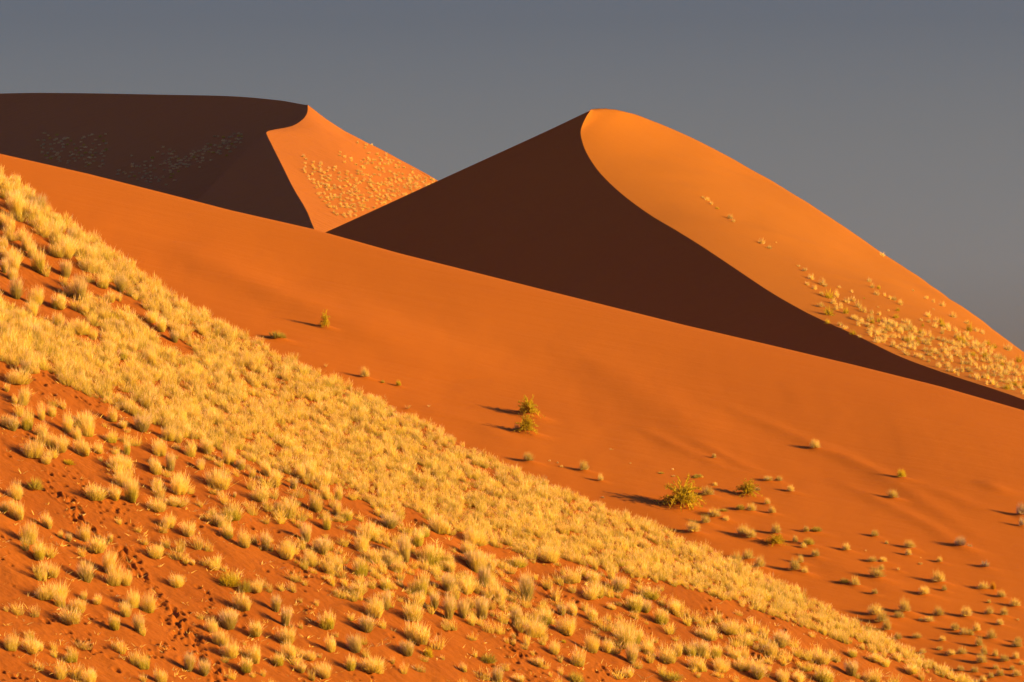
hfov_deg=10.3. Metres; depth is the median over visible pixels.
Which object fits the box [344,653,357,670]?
grass tuft
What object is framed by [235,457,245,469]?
grass tuft
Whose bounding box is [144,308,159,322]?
grass tuft
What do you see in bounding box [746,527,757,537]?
desert shrub
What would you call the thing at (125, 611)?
grass tuft
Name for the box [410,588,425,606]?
grass tuft
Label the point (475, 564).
grass tuft
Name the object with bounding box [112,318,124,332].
grass tuft
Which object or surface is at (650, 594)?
grass tuft
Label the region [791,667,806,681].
grass tuft
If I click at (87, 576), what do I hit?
grass tuft
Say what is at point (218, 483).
grass tuft
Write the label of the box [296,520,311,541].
grass tuft
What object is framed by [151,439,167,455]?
grass tuft
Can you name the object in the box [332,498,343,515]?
grass tuft
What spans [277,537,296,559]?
grass tuft
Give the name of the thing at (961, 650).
desert shrub
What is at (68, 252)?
grass tuft
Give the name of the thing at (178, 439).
grass tuft
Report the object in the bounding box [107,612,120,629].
grass tuft
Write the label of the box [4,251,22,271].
grass tuft
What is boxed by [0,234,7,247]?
grass tuft
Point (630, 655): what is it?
grass tuft
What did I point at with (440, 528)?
grass tuft
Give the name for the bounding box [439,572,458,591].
grass tuft
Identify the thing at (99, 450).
grass tuft
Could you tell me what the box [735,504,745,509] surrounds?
desert shrub
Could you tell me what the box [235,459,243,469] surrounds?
grass tuft
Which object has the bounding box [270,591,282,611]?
grass tuft
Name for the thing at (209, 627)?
grass tuft
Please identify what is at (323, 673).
grass tuft
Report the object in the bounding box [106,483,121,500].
grass tuft
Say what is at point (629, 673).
grass tuft
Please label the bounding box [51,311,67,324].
grass tuft
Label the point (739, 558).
desert shrub
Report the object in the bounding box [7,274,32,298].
grass tuft
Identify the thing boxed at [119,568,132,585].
grass tuft
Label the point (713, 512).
desert shrub
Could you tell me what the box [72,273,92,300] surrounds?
grass tuft
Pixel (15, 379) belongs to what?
grass tuft
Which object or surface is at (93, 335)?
grass tuft
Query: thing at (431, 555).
grass tuft
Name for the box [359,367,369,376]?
desert shrub
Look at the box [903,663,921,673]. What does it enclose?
grass tuft
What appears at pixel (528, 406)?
desert shrub
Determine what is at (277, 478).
grass tuft
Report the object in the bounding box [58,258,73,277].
grass tuft
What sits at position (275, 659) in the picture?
grass tuft
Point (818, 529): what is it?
desert shrub
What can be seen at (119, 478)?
grass tuft
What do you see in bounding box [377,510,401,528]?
grass tuft
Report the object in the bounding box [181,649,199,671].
grass tuft
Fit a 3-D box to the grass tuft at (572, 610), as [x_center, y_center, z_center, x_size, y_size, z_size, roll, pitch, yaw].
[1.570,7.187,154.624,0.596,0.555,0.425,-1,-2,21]
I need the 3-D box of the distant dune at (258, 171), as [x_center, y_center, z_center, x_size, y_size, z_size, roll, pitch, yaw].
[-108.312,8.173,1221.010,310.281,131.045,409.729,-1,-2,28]
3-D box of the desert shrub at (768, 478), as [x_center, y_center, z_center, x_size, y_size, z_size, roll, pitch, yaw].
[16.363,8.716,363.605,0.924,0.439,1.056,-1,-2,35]
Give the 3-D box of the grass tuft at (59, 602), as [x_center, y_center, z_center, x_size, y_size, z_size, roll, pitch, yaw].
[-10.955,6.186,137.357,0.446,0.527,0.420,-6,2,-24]
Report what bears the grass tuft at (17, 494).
on the grassy dune at (174, 630)
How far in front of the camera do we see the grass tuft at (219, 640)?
139.73 m
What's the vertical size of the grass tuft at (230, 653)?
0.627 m
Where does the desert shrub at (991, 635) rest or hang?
on the smooth dune at (628, 404)
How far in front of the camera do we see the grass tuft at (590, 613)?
154.76 m
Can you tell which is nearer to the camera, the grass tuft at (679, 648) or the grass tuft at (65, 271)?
the grass tuft at (679, 648)
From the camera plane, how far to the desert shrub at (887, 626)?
333.52 m
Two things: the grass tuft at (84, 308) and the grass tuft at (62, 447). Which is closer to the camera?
the grass tuft at (62, 447)
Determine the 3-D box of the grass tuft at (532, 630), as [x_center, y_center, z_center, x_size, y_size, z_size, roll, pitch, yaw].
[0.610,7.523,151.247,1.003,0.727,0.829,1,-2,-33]
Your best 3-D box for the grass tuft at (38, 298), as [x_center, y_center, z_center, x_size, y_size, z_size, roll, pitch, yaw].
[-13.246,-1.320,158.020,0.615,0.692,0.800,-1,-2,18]
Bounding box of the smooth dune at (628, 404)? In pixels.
[0,154,1023,681]
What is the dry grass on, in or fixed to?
on the grassy dune at (174, 630)
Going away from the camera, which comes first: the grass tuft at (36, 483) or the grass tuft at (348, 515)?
the grass tuft at (36, 483)
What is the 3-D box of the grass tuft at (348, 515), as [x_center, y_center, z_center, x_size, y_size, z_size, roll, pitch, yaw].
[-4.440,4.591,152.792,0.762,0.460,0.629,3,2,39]
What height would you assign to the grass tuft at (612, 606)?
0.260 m
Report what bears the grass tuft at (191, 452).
on the grassy dune at (174, 630)
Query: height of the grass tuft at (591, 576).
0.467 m
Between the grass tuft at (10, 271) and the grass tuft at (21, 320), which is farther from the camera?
the grass tuft at (10, 271)
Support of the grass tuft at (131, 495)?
on the grassy dune at (174, 630)
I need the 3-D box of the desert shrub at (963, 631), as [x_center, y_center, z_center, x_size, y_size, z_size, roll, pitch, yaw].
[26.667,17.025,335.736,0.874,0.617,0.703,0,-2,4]
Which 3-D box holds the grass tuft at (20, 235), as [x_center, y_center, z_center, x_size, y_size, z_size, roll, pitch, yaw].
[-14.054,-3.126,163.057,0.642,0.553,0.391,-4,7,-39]
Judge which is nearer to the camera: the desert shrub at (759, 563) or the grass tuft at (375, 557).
the grass tuft at (375, 557)
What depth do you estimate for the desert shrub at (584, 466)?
356.62 m
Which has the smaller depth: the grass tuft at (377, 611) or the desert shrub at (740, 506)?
the grass tuft at (377, 611)
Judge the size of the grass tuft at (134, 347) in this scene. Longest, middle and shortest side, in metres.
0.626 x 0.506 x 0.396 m
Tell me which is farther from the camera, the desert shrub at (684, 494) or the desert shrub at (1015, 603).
the desert shrub at (684, 494)
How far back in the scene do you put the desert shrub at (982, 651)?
332.03 m
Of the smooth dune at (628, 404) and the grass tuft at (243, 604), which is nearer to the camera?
the grass tuft at (243, 604)
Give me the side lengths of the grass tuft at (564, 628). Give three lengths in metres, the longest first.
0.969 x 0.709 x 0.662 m
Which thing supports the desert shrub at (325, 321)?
on the smooth dune at (628, 404)
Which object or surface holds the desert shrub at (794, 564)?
on the smooth dune at (628, 404)
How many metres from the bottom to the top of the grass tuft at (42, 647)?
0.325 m
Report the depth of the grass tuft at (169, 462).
150.01 m
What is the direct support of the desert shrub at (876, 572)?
on the smooth dune at (628, 404)
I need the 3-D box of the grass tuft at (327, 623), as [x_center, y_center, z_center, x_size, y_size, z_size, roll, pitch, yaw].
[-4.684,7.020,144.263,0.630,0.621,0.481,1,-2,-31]
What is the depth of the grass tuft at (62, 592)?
137.68 m
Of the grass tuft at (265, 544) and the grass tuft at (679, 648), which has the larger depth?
the grass tuft at (679, 648)
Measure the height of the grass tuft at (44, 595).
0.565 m
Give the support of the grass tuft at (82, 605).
on the grassy dune at (174, 630)
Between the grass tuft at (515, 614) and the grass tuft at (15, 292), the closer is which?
the grass tuft at (515, 614)
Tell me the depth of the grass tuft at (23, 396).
149.69 m
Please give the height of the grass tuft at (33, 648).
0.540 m
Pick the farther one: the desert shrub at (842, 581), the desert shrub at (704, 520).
the desert shrub at (704, 520)
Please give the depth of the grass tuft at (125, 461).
148.47 m
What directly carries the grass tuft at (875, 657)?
on the grassy dune at (174, 630)
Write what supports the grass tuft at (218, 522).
on the grassy dune at (174, 630)
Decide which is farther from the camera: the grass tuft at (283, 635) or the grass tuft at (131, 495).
the grass tuft at (131, 495)
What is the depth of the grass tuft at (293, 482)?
153.23 m
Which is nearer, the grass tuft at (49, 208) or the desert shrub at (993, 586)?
the grass tuft at (49, 208)
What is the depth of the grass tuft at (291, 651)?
141.32 m
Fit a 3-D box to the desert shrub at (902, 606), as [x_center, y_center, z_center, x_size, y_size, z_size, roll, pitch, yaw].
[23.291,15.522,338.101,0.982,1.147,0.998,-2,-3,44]
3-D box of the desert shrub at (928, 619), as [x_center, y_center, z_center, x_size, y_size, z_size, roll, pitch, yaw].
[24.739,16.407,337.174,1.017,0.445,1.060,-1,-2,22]
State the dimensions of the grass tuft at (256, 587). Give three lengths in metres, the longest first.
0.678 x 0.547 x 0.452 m
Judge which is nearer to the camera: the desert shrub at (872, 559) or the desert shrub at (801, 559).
the desert shrub at (801, 559)
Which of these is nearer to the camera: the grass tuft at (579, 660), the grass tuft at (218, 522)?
the grass tuft at (218, 522)
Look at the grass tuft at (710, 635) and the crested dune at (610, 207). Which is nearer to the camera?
the grass tuft at (710, 635)
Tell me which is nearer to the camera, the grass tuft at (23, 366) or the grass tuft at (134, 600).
the grass tuft at (134, 600)
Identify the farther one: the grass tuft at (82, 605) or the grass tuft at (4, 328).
the grass tuft at (4, 328)
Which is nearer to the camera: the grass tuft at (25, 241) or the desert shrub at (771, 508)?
the grass tuft at (25, 241)
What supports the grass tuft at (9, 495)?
on the grassy dune at (174, 630)
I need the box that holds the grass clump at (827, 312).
[823,307,834,315]
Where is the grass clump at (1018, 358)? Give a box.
[1015,354,1022,362]
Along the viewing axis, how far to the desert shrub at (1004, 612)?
341.83 m
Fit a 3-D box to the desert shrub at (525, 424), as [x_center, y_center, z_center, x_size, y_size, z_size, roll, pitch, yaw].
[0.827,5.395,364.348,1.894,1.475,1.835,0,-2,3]
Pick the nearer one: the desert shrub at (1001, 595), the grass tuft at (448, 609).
the grass tuft at (448, 609)
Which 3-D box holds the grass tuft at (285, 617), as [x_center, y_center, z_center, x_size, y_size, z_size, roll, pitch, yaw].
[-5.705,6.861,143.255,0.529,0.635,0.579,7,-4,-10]
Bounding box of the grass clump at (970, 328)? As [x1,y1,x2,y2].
[965,321,973,331]
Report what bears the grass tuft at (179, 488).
on the grassy dune at (174, 630)
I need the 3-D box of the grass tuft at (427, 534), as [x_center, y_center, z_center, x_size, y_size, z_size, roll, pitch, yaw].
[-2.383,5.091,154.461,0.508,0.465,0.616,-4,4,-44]
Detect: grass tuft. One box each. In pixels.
[0,211,6,225]
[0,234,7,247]
[0,241,31,262]
[0,256,11,272]
[0,319,10,336]
[0,416,7,426]
[0,499,8,511]
[1,211,15,231]
[1,366,31,384]
[2,190,27,211]
[3,414,22,430]
[3,628,18,650]
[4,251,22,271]
[5,185,25,218]
[5,263,19,279]
[6,488,16,497]
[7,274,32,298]
[7,499,26,519]
[8,479,25,499]
[10,174,20,186]
[10,304,25,320]
[11,315,32,329]
[11,394,17,403]
[14,385,30,405]
[16,185,36,200]
[16,225,26,240]
[18,518,38,543]
[19,231,36,250]
[19,322,43,340]
[20,360,30,372]
[20,403,33,429]
[20,435,44,457]
[20,632,41,653]
[22,200,42,216]
[24,241,37,257]
[25,282,44,305]
[25,295,38,315]
[26,475,43,489]
[28,246,46,272]
[29,198,38,207]
[31,192,47,210]
[31,535,46,559]
[32,419,48,436]
[32,580,57,599]
[32,639,44,650]
[35,512,52,528]
[36,401,45,419]
[36,558,60,577]
[40,431,58,446]
[41,451,52,463]
[42,568,47,580]
[43,201,51,212]
[44,578,70,599]
[46,403,56,416]
[47,242,64,257]
[49,211,60,222]
[50,292,66,309]
[50,658,73,679]
[51,231,82,258]
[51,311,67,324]
[52,588,65,607]
[53,433,68,452]
[55,217,70,231]
[55,604,86,623]
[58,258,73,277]
[61,406,76,432]
[63,647,79,662]
[64,532,71,541]
[66,227,79,239]
[68,596,88,612]
[69,277,77,291]
[69,424,83,439]
[69,434,92,455]
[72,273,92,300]
[73,410,98,427]
[74,317,92,334]
[74,521,92,541]
[74,558,97,582]
[76,302,88,314]
[77,481,109,500]
[79,590,87,598]
[80,410,95,436]
[80,666,97,681]
[83,534,108,552]
[84,244,98,260]
[86,255,99,273]
[88,328,97,339]
[92,442,102,453]
[92,592,104,603]
[95,271,112,288]
[95,305,111,319]
[99,546,120,573]
[102,339,115,351]
[103,290,119,302]
[103,563,123,585]
[105,404,118,421]
[105,429,117,442]
[105,451,122,469]
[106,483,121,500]
[107,532,113,541]
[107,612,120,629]
[111,467,134,486]
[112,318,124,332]
[113,273,130,291]
[113,450,130,469]
[117,420,132,427]
[118,348,127,359]
[118,599,133,616]
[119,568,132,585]
[121,438,131,454]
[121,474,140,502]
[122,457,133,468]
[126,586,142,607]
[127,412,152,431]
[128,340,138,351]
[131,613,145,631]
[136,650,150,669]
[139,585,161,612]
[141,344,151,356]
[142,346,162,365]
[142,495,171,511]
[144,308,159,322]
[146,543,164,558]
[147,455,162,474]
[149,475,165,491]
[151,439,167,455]
[152,664,168,681]
[155,313,167,331]
[160,512,177,527]
[161,424,177,440]
[163,451,175,470]
[164,495,189,506]
[168,330,179,342]
[168,571,186,587]
[169,471,194,494]
[174,428,182,442]
[178,517,196,536]
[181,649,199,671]
[184,440,196,456]
[195,457,204,469]
[195,657,213,675]
[198,437,213,453]
[202,466,235,489]
[203,616,218,631]
[210,512,225,526]
[210,627,230,645]
[214,638,238,658]
[217,501,243,520]
[218,607,239,620]
[218,608,239,629]
[219,521,234,538]
[221,445,236,464]
[224,588,253,610]
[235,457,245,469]
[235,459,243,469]
[236,526,254,547]
[237,575,253,592]
[238,653,254,672]
[245,484,274,501]
[246,619,263,636]
[247,642,260,663]
[248,468,256,477]
[249,578,265,592]
[256,456,271,476]
[259,529,271,550]
[267,649,285,665]
[268,466,286,486]
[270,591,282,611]
[272,501,283,511]
[272,619,296,644]
[275,640,297,658]
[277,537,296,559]
[278,604,291,625]
[280,492,302,518]
[288,476,299,488]
[293,658,306,672]
[294,459,306,478]
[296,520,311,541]
[298,648,318,660]
[301,547,321,566]
[303,459,315,479]
[306,489,323,511]
[312,537,331,554]
[314,660,333,678]
[317,468,330,485]
[317,607,336,629]
[319,483,330,499]
[319,511,334,529]
[324,561,333,573]
[324,632,335,652]
[329,553,344,570]
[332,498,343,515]
[333,484,343,499]
[340,509,354,520]
[343,579,369,594]
[344,632,365,652]
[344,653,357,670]
[351,553,371,576]
[353,528,369,551]
[356,613,380,632]
[357,654,386,672]
[359,516,379,541]
[362,547,386,563]
[364,590,384,617]
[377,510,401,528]
[379,575,391,590]
[381,587,391,609]
[382,551,395,565]
[387,557,405,572]
[395,531,411,562]
[395,638,416,655]
[401,596,425,620]
[403,618,430,644]
[406,569,429,595]
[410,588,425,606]
[411,526,424,546]
[419,540,441,565]
[420,523,429,536]
[427,512,454,533]
[429,590,440,608]
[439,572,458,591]
[441,593,458,618]
[442,550,453,563]
[443,559,455,572]
[454,596,471,617]
[456,571,476,594]
[458,548,482,566]
[459,539,474,554]
[459,662,467,671]
[462,523,492,544]
[467,545,492,572]
[473,592,490,618]
[474,563,491,586]
[482,550,498,570]
[486,666,504,681]
[487,575,496,588]
[488,576,506,602]
[506,604,524,625]
[507,555,528,567]
[512,571,539,601]
[512,674,525,681]
[522,614,548,637]
[530,656,543,666]
[534,544,564,562]
[538,606,553,624]
[547,637,560,654]
[554,612,577,635]
[556,603,566,614]
[557,564,582,583]
[561,600,577,615]
[566,668,584,681]
[568,644,585,666]
[582,580,599,599]
[583,630,602,652]
[584,569,601,583]
[585,603,598,620]
[602,637,613,652]
[606,574,626,592]
[606,601,615,609]
[611,621,638,648]
[621,665,635,677]
[624,589,645,612]
[624,641,642,663]
[631,623,644,643]
[634,584,661,599]
[640,598,654,612]
[641,639,654,654]
[652,606,669,624]
[655,641,681,663]
[661,670,683,680]
[667,595,680,613]
[669,637,684,655]
[682,640,696,655]
[684,651,708,671]
[689,637,715,656]
[692,625,721,640]
[706,640,722,657]
[711,657,732,671]
[720,618,748,634]
[726,646,741,659]
[733,654,755,670]
[735,629,754,645]
[749,660,769,679]
[766,639,778,655]
[772,629,793,647]
[776,668,789,681]
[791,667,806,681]
[804,648,835,664]
[814,665,836,681]
[843,659,857,675]
[844,649,858,656]
[862,667,881,681]
[867,652,881,661]
[880,655,890,666]
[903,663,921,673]
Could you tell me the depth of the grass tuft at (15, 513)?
141.60 m
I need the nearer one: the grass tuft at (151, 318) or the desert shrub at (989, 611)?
the grass tuft at (151, 318)
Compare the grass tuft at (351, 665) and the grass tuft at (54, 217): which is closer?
the grass tuft at (351, 665)
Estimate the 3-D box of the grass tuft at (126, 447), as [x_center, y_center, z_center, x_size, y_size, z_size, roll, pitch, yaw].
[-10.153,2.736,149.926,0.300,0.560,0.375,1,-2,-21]
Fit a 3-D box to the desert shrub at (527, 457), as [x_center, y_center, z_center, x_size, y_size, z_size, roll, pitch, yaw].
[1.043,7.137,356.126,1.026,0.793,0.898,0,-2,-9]
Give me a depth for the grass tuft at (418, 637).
146.21 m
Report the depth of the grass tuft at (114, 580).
140.53 m
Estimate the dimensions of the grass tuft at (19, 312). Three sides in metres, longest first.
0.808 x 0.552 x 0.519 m
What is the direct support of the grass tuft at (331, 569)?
on the grassy dune at (174, 630)
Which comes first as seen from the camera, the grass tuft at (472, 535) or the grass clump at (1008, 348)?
the grass tuft at (472, 535)
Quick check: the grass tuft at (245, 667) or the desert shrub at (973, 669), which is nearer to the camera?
the grass tuft at (245, 667)
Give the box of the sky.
[0,0,1023,351]
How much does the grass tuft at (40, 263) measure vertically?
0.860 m
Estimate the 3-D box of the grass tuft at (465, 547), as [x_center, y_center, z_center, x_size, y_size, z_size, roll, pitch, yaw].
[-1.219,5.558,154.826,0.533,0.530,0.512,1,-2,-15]
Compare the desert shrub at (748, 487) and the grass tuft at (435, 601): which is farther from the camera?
the desert shrub at (748, 487)
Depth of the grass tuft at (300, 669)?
140.79 m
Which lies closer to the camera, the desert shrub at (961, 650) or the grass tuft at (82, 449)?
the grass tuft at (82, 449)
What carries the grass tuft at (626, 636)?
on the grassy dune at (174, 630)
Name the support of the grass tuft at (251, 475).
on the grassy dune at (174, 630)
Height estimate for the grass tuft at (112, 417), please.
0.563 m
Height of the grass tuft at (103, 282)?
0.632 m
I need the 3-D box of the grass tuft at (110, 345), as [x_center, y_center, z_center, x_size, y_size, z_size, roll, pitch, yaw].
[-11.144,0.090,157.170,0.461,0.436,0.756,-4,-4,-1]
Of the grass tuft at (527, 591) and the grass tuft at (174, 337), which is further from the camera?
the grass tuft at (174, 337)
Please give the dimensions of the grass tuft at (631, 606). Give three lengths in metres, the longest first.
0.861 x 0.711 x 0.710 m
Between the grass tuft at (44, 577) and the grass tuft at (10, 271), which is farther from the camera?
the grass tuft at (10, 271)
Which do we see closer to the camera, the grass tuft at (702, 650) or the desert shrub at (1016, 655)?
the grass tuft at (702, 650)
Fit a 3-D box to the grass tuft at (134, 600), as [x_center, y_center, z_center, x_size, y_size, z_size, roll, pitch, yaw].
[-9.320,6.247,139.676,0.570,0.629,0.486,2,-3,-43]
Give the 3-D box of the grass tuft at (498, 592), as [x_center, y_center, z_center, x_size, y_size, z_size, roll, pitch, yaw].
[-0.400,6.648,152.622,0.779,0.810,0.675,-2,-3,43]
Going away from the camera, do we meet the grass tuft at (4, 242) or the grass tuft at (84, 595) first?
the grass tuft at (84, 595)
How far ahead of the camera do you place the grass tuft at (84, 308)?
159.36 m
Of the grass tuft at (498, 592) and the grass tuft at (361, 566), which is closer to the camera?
the grass tuft at (361, 566)
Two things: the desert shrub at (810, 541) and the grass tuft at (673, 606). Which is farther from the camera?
the desert shrub at (810, 541)
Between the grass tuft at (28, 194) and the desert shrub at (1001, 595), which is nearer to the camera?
the grass tuft at (28, 194)
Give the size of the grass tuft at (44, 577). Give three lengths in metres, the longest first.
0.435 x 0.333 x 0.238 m
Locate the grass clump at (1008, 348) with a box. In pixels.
[1003,344,1011,350]
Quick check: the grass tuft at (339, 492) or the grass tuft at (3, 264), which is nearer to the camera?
the grass tuft at (339, 492)
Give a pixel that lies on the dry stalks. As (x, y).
(308, 575)
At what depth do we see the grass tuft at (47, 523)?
142.17 m
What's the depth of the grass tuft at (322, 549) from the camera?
149.13 m
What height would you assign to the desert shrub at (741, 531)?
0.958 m
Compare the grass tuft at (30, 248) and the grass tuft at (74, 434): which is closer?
the grass tuft at (74, 434)
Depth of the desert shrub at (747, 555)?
342.86 m
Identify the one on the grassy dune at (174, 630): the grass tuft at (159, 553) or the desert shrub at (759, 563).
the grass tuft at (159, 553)
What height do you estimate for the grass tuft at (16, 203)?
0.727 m
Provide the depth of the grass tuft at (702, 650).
155.97 m
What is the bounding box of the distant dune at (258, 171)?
[0,93,436,231]
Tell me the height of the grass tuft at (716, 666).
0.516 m
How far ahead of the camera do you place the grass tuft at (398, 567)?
150.63 m
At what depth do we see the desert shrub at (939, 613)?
338.72 m
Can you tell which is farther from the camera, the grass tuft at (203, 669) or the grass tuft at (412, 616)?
the grass tuft at (412, 616)
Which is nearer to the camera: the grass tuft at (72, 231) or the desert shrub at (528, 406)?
the grass tuft at (72, 231)
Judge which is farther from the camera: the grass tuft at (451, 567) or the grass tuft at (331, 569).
the grass tuft at (451, 567)
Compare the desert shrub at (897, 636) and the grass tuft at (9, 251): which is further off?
the desert shrub at (897, 636)
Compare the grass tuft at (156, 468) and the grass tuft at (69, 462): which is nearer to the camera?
the grass tuft at (69, 462)
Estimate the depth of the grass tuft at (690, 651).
155.74 m
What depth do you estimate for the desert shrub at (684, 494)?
351.56 m
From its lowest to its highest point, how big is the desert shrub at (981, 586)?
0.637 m
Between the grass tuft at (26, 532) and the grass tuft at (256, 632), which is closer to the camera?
the grass tuft at (26, 532)
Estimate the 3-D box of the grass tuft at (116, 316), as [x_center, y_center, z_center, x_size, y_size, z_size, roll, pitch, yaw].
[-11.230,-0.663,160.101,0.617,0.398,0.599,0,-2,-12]
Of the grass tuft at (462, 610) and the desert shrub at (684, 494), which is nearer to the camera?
the grass tuft at (462, 610)
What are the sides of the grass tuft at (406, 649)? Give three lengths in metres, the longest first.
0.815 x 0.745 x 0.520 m
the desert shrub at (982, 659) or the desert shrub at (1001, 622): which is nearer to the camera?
the desert shrub at (982, 659)
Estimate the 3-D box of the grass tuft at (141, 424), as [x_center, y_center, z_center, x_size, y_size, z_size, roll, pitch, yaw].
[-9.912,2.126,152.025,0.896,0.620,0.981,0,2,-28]
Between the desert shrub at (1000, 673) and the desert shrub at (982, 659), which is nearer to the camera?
the desert shrub at (1000, 673)
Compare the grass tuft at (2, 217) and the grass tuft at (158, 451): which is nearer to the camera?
the grass tuft at (158, 451)
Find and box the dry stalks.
[0,357,964,681]
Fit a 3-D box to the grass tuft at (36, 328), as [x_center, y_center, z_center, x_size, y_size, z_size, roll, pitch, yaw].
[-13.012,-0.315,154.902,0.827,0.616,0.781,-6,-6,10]
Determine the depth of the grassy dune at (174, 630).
148.21 m
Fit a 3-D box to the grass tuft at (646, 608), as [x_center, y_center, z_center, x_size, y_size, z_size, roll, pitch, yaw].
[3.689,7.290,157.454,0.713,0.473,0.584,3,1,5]
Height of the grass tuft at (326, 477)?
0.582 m
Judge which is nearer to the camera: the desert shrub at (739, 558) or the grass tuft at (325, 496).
the grass tuft at (325, 496)
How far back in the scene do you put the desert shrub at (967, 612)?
339.70 m
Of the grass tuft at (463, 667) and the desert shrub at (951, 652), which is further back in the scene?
the desert shrub at (951, 652)
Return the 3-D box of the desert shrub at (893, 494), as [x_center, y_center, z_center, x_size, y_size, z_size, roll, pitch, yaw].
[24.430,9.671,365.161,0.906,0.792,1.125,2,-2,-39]
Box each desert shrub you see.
[267,330,285,337]
[318,309,329,326]
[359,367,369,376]
[514,414,539,433]
[518,394,541,417]
[522,451,534,460]
[578,459,589,469]
[655,475,706,511]
[685,519,700,531]
[700,484,714,494]
[700,514,711,522]
[708,506,720,516]
[730,551,742,563]
[733,479,762,497]
[734,523,750,534]
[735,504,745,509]
[742,549,753,558]
[745,502,756,510]
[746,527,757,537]
[753,555,765,566]
[762,476,772,480]
[762,534,788,545]
[768,506,776,512]
[771,521,782,532]
[786,484,794,490]
[788,557,800,569]
[797,555,804,562]
[800,566,809,572]
[804,537,815,544]
[808,440,821,447]
[810,526,822,531]
[811,547,819,555]
[838,578,849,582]
[842,543,850,549]
[850,575,860,584]
[865,603,883,614]
[866,564,885,576]
[867,556,877,561]
[871,528,878,535]
[874,610,888,621]
[881,617,891,629]
[887,487,899,497]
[892,611,903,617]
[893,631,902,638]
[895,468,905,476]
[897,594,911,611]
[902,540,915,547]
[912,631,921,637]
[918,585,930,593]
[924,615,934,621]
[927,567,944,581]
[932,606,945,615]
[945,648,955,654]
[951,622,960,629]
[953,536,967,545]
[956,645,968,653]
[957,627,968,634]
[960,605,972,615]
[970,666,980,672]
[973,622,980,630]
[974,653,987,662]
[975,636,983,645]
[976,582,989,588]
[980,644,987,654]
[981,559,989,566]
[984,606,994,613]
[985,628,997,637]
[987,672,994,677]
[990,581,996,588]
[992,649,998,656]
[995,668,1004,675]
[996,589,1005,596]
[996,617,1003,624]
[999,606,1009,614]
[999,653,1008,660]
[1008,597,1020,605]
[1011,650,1019,658]
[1012,639,1022,646]
[1012,669,1021,675]
[1015,500,1023,514]
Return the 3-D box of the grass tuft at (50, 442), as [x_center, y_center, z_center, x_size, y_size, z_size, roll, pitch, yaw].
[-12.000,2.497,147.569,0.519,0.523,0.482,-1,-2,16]
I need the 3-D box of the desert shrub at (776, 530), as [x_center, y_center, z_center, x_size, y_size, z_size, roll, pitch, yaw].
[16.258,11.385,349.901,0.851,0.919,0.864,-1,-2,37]
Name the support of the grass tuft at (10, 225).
on the grassy dune at (174, 630)
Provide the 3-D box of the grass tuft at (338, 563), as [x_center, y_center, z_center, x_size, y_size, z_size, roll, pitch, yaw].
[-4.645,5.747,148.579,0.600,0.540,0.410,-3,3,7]
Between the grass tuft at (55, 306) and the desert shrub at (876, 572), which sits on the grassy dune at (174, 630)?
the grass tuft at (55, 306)
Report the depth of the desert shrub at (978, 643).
333.67 m
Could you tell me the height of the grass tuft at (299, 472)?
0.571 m
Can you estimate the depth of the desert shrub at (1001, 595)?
345.93 m
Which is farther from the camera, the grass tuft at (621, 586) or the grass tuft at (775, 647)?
the grass tuft at (775, 647)
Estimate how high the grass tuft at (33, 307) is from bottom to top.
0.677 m
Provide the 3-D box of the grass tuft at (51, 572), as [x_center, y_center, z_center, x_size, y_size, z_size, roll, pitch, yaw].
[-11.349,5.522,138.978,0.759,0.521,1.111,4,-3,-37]
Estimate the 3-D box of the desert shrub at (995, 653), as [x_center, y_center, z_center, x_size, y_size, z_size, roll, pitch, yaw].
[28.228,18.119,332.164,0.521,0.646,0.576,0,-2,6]
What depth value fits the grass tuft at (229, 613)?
141.60 m
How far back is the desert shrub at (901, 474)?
370.71 m
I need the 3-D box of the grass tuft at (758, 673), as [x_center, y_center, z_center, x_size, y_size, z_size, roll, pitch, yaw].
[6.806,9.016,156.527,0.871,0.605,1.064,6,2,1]
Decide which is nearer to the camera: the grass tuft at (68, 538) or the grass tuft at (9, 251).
the grass tuft at (68, 538)
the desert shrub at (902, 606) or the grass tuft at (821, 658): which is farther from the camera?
the desert shrub at (902, 606)
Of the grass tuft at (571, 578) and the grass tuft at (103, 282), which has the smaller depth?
the grass tuft at (571, 578)
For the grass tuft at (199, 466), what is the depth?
151.13 m
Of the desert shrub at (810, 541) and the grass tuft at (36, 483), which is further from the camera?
the desert shrub at (810, 541)
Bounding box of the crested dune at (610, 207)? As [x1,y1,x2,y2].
[325,108,1023,409]
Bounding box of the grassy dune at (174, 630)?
[0,184,959,681]
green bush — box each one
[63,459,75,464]
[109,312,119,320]
[217,570,243,586]
[422,646,433,657]
[480,653,497,663]
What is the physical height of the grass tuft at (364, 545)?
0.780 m
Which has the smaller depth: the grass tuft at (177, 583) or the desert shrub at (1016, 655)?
the grass tuft at (177, 583)
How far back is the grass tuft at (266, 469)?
153.25 m
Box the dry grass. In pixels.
[0,162,979,681]
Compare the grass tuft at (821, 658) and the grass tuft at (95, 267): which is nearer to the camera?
the grass tuft at (821, 658)
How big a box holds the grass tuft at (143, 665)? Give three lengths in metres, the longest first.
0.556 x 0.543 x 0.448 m
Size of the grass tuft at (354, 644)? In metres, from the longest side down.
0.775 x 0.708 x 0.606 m
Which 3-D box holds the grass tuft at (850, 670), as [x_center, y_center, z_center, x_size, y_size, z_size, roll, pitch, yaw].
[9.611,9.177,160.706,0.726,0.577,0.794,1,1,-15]
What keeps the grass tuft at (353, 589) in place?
on the grassy dune at (174, 630)
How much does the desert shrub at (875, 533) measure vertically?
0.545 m
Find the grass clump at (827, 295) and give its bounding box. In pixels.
[824,289,835,298]
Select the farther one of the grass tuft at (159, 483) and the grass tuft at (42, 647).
the grass tuft at (159, 483)
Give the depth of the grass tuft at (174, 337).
160.91 m
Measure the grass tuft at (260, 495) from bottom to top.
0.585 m
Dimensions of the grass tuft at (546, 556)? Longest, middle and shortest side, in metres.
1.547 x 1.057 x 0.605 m

